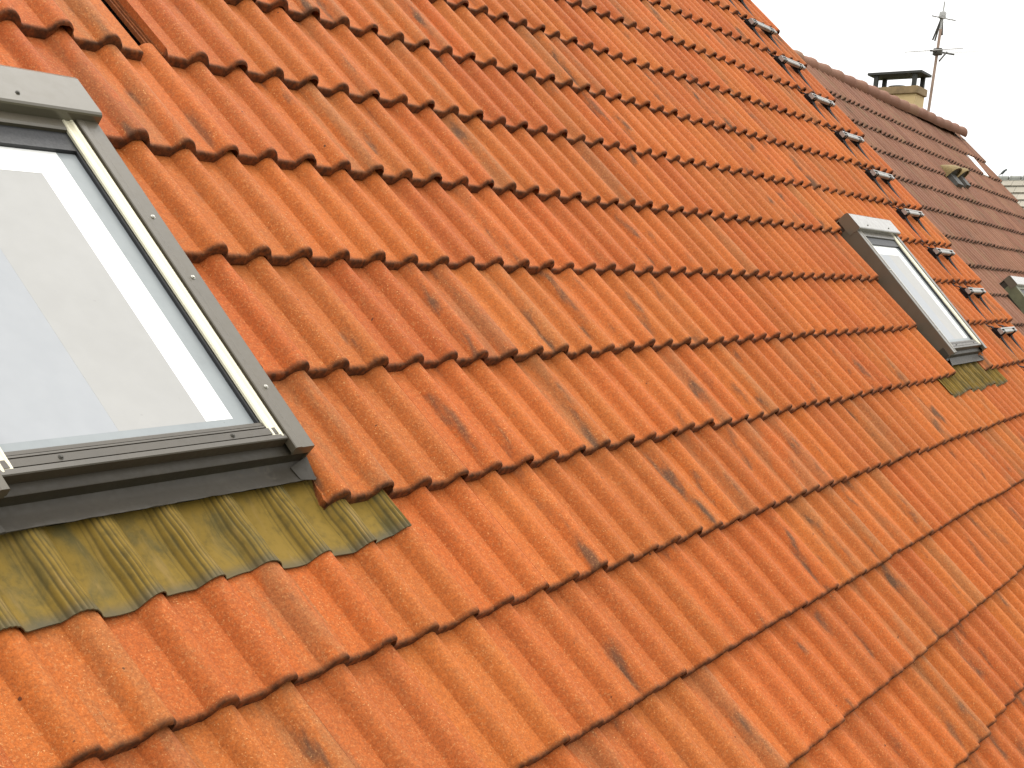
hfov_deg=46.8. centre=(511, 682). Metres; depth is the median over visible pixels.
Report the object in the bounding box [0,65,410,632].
roof window
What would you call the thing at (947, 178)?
brown roofed house
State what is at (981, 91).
sky
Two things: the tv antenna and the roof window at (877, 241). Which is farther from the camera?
the tv antenna
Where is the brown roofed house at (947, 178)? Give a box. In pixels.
[793,49,1023,335]
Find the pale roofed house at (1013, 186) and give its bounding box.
[998,175,1023,208]
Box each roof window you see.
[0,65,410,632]
[836,213,1007,397]
[999,275,1023,313]
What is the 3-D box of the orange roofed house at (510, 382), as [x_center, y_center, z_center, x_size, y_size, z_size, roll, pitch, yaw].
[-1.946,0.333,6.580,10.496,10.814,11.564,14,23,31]
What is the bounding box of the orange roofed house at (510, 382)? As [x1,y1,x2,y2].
[0,0,1023,767]
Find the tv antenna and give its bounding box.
[905,1,974,111]
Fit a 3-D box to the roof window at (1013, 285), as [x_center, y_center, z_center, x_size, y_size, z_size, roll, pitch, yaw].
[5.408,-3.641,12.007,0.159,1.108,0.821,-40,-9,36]
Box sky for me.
[751,0,1023,176]
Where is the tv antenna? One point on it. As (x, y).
(937, 51)
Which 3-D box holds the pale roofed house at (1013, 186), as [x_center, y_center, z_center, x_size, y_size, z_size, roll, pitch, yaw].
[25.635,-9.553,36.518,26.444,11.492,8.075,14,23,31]

